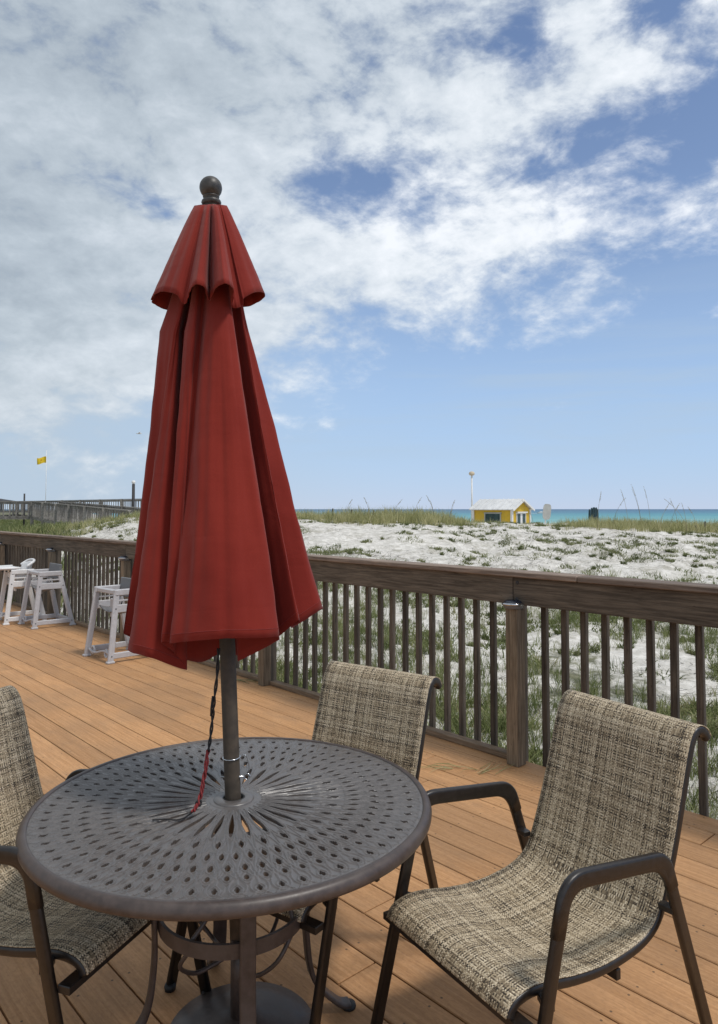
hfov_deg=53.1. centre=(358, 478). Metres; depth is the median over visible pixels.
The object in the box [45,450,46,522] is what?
flagpole
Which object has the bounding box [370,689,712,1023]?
sling chair
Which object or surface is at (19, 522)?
hollow grass
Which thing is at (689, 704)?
broad leaf ground cover
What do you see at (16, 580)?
chair
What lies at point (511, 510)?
beach hut
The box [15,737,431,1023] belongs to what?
patio table
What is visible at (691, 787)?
dry stems
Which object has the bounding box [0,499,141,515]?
boardwalk
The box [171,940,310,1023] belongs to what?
umbrella base
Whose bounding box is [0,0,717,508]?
sky
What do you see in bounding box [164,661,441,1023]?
sling chair
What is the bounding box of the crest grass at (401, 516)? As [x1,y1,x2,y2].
[0,504,717,535]
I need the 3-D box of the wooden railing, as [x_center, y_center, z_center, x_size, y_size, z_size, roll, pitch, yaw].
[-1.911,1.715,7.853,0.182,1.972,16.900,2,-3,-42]
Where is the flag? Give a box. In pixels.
[37,456,45,464]
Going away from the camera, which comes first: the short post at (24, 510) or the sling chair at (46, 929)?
the sling chair at (46, 929)
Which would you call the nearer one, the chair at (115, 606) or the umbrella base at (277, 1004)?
the umbrella base at (277, 1004)
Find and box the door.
[516,513,525,523]
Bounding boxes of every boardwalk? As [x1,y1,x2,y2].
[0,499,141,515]
[0,501,140,524]
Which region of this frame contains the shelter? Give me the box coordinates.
[0,499,12,509]
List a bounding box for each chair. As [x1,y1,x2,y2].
[0,558,46,625]
[0,685,211,1023]
[18,563,75,629]
[82,577,138,664]
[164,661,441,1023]
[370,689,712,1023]
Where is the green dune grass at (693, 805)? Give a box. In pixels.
[84,551,717,819]
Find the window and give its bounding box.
[484,512,501,521]
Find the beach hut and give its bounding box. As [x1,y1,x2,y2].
[469,498,534,523]
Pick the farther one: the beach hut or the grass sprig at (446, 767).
the beach hut
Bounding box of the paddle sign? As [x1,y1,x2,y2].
[543,504,550,524]
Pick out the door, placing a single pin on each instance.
(520, 517)
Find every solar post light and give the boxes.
[46,548,54,551]
[118,556,128,560]
[502,599,523,609]
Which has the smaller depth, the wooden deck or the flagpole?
the wooden deck
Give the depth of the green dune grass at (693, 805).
9.31 m
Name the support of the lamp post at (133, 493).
on the sand dune ground at (355, 531)
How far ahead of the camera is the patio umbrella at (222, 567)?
2.16 m
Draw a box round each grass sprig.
[421,763,476,772]
[478,759,513,773]
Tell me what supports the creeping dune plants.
on the sand dune ground at (355, 531)
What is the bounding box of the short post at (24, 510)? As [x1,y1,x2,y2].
[23,494,24,524]
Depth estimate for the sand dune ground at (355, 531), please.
17.09 m
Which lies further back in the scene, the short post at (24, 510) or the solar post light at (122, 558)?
the short post at (24, 510)
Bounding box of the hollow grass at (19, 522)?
[0,519,89,614]
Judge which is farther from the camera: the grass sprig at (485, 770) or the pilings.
the pilings
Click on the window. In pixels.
(495, 516)
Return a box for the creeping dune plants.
[12,514,717,756]
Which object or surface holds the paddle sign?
on the sand dune ground at (355, 531)
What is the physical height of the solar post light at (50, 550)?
0.058 m
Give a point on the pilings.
(594, 510)
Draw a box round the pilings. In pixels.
[588,507,598,519]
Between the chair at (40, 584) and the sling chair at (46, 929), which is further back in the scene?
the chair at (40, 584)
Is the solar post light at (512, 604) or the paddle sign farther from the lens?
the paddle sign
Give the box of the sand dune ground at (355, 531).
[0,512,717,819]
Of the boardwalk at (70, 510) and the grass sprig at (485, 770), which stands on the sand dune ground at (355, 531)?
the boardwalk at (70, 510)
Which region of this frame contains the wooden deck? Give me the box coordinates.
[0,602,717,1023]
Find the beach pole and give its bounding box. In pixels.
[469,471,474,519]
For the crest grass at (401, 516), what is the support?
on the sand dune ground at (355, 531)
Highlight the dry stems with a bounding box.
[34,519,717,817]
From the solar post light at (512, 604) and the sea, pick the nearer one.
the solar post light at (512, 604)
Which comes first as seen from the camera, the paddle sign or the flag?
the paddle sign
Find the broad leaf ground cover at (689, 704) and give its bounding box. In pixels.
[211,651,717,765]
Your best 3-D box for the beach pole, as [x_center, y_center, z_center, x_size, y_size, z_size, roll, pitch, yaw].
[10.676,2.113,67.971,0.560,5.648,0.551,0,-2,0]
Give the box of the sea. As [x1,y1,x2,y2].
[2,509,717,523]
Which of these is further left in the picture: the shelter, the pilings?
the shelter
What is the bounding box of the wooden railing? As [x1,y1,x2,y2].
[0,531,717,816]
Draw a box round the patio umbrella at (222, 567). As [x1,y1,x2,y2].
[123,176,322,942]
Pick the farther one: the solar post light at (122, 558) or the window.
the window
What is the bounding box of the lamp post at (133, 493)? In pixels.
[131,480,134,513]

